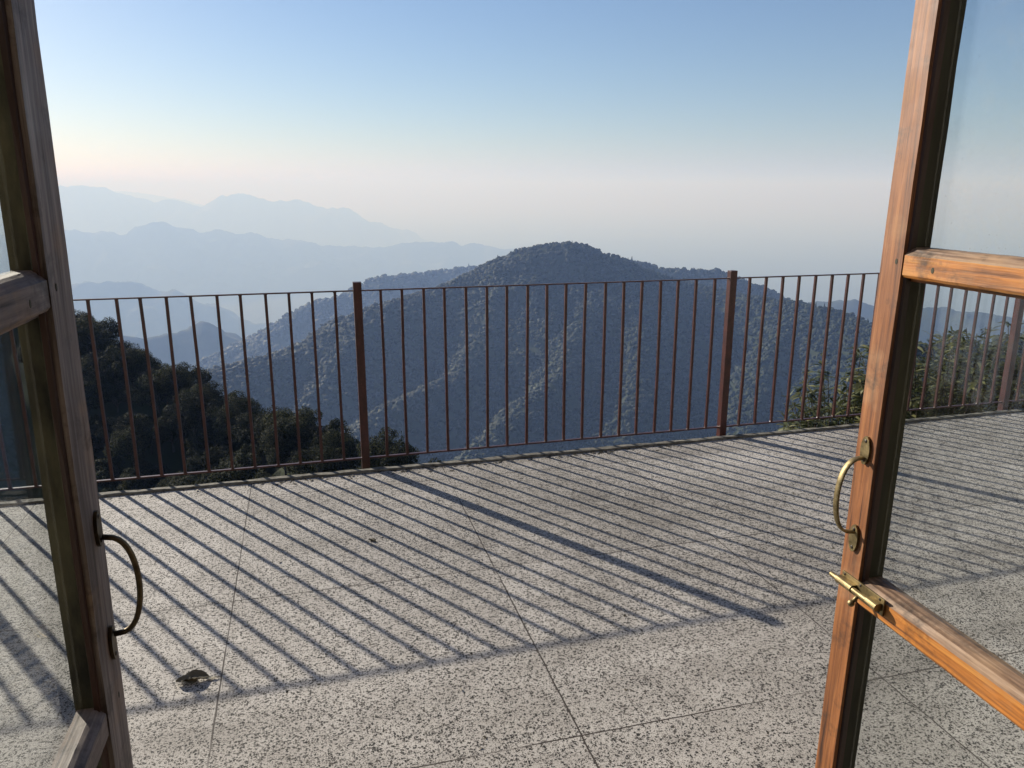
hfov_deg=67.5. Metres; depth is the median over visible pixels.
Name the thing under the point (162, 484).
broadleaf tree
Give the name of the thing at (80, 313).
broadleaf tree
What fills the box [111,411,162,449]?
broadleaf tree
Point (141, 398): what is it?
broadleaf tree
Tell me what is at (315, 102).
sky
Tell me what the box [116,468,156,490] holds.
broadleaf tree
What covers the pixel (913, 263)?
glazed door
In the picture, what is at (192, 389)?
broadleaf tree
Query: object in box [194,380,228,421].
broadleaf tree
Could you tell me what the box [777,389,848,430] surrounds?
shrub
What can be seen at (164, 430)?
broadleaf tree
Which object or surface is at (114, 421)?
broadleaf tree
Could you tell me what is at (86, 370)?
broadleaf tree
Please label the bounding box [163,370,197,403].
broadleaf tree
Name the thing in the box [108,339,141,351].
broadleaf tree
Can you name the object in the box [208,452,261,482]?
broadleaf tree
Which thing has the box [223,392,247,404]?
broadleaf tree
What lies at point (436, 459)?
broadleaf tree
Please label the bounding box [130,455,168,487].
broadleaf tree
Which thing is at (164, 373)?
broadleaf tree
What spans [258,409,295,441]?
broadleaf tree
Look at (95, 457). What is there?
broadleaf tree
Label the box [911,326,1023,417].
shrub
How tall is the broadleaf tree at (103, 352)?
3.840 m
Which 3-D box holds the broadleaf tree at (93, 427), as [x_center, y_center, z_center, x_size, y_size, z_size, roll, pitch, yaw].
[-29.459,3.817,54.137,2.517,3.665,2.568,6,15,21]
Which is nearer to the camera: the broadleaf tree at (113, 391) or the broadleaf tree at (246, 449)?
the broadleaf tree at (246, 449)
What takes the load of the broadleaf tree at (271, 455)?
on the ground
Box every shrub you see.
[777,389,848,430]
[778,344,915,430]
[842,330,1023,423]
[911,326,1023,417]
[952,321,1023,412]
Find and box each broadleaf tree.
[74,309,93,320]
[76,314,112,361]
[76,317,99,328]
[78,338,89,361]
[81,352,111,383]
[82,331,119,358]
[83,376,108,420]
[89,345,141,397]
[89,414,108,450]
[91,435,103,454]
[92,415,128,443]
[93,455,101,471]
[94,457,130,489]
[97,316,122,339]
[97,346,126,382]
[101,380,133,412]
[102,486,123,491]
[103,425,149,466]
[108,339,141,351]
[110,348,154,389]
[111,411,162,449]
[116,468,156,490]
[125,375,179,417]
[126,349,157,377]
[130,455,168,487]
[139,368,159,399]
[144,363,170,374]
[145,357,161,372]
[152,364,191,407]
[152,411,190,452]
[153,371,183,405]
[155,476,183,487]
[162,391,219,433]
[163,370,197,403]
[165,475,198,486]
[166,471,200,486]
[175,362,212,388]
[179,384,215,412]
[184,429,224,456]
[186,448,216,477]
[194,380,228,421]
[197,461,242,483]
[198,445,234,476]
[205,389,260,430]
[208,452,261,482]
[209,395,224,416]
[211,415,241,443]
[219,444,267,473]
[222,397,265,441]
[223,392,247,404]
[227,420,250,440]
[231,411,270,457]
[238,421,269,461]
[253,405,294,439]
[253,471,269,478]
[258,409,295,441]
[259,422,310,470]
[261,417,317,457]
[263,436,301,474]
[273,406,322,436]
[280,421,312,454]
[285,440,349,474]
[289,449,328,474]
[291,435,330,467]
[305,417,353,452]
[322,429,360,457]
[331,447,359,471]
[355,427,419,468]
[357,435,394,465]
[372,440,419,467]
[428,457,443,462]
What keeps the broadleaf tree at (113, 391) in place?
on the ground
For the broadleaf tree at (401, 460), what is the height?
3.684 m
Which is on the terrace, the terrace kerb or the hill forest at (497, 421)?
the terrace kerb
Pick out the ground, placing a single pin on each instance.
(120, 245)
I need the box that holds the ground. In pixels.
[0,185,1023,501]
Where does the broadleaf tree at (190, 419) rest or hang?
on the ground
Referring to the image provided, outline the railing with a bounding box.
[0,270,1023,490]
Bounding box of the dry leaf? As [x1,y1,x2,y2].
[176,669,218,682]
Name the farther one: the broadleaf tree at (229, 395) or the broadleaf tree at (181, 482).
the broadleaf tree at (229, 395)
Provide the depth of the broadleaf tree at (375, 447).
37.08 m
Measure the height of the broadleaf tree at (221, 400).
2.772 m
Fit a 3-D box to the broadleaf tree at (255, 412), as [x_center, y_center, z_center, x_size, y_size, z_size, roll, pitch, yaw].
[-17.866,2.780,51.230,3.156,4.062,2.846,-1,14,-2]
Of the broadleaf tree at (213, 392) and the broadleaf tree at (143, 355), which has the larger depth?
the broadleaf tree at (143, 355)
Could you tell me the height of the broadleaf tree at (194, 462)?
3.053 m
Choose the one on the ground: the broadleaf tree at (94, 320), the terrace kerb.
the broadleaf tree at (94, 320)
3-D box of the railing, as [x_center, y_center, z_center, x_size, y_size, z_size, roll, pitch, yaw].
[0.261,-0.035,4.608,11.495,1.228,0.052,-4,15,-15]
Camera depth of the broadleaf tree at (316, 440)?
40.81 m
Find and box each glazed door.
[0,0,142,767]
[815,0,1023,767]
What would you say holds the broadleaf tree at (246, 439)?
on the ground
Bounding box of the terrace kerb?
[0,408,1023,506]
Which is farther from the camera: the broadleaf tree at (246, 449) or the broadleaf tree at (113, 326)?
the broadleaf tree at (113, 326)
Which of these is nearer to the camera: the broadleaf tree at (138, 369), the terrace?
the terrace
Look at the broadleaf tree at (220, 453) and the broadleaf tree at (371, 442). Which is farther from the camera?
the broadleaf tree at (220, 453)
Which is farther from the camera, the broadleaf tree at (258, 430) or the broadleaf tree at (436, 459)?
the broadleaf tree at (258, 430)
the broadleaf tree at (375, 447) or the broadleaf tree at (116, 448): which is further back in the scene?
the broadleaf tree at (116, 448)
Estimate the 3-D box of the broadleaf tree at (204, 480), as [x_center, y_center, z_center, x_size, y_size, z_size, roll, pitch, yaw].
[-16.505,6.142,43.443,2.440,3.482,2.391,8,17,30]
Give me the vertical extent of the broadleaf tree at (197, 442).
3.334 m
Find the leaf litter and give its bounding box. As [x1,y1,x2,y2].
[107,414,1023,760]
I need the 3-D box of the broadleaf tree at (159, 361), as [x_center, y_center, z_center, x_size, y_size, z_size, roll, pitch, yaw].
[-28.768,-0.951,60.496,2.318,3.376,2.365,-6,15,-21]
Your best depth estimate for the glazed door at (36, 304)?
0.87 m
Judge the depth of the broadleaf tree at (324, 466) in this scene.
38.69 m
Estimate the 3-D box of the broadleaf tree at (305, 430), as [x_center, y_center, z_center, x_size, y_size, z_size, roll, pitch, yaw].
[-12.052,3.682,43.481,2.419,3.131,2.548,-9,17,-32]
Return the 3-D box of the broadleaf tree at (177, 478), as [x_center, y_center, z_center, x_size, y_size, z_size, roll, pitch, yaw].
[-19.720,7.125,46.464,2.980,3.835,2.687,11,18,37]
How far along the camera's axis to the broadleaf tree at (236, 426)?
49.60 m
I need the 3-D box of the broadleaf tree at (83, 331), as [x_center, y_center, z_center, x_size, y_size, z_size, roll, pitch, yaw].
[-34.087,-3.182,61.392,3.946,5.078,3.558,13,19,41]
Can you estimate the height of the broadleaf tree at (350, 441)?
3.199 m
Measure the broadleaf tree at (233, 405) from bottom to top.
4.556 m
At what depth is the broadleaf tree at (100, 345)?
59.65 m
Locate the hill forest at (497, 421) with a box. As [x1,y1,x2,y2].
[193,241,871,465]
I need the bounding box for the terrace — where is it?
[0,412,1023,767]
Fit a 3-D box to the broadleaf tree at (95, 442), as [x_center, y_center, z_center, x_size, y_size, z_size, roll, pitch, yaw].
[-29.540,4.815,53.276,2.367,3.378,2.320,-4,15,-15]
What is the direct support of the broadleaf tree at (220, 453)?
on the ground
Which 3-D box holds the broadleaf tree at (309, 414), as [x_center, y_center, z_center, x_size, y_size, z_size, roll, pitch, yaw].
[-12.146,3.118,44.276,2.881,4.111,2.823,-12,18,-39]
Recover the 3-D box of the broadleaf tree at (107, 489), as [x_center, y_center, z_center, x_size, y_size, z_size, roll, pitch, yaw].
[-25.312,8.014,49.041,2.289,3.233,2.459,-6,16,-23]
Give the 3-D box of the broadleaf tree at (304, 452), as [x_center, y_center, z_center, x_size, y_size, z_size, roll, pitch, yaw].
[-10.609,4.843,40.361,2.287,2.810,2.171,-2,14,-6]
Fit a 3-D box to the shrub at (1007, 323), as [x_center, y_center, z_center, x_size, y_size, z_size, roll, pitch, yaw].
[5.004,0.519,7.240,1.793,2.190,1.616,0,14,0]
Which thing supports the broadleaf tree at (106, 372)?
on the ground
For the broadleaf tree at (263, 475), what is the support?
on the ground
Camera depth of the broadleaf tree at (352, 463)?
39.67 m
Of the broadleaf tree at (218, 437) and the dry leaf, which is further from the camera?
the broadleaf tree at (218, 437)
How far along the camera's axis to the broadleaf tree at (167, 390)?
55.80 m
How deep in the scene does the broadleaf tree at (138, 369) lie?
57.48 m
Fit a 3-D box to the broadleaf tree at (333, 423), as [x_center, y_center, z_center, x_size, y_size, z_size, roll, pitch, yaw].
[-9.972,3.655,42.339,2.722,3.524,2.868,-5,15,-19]
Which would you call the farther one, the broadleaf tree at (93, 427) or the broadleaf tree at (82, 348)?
the broadleaf tree at (82, 348)
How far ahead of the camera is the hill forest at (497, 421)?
828.07 m
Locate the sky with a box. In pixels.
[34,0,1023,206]
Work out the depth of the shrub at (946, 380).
6.90 m
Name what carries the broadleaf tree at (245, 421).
on the ground
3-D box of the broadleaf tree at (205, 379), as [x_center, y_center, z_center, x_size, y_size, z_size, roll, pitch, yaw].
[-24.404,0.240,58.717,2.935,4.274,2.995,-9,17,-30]
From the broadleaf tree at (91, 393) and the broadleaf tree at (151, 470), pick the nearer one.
the broadleaf tree at (151, 470)
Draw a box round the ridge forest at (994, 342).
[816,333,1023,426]
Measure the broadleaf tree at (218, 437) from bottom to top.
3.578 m
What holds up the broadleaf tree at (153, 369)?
on the ground
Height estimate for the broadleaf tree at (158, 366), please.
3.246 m
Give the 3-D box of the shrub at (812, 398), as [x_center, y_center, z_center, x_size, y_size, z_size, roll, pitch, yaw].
[3.465,0.642,7.993,1.352,2.253,1.417,7,16,26]
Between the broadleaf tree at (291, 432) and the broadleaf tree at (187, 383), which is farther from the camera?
the broadleaf tree at (187, 383)
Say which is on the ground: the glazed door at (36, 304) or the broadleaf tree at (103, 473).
the broadleaf tree at (103, 473)
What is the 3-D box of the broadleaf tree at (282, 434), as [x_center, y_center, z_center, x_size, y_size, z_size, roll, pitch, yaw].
[-12.568,3.768,43.087,2.650,3.782,2.597,9,17,31]

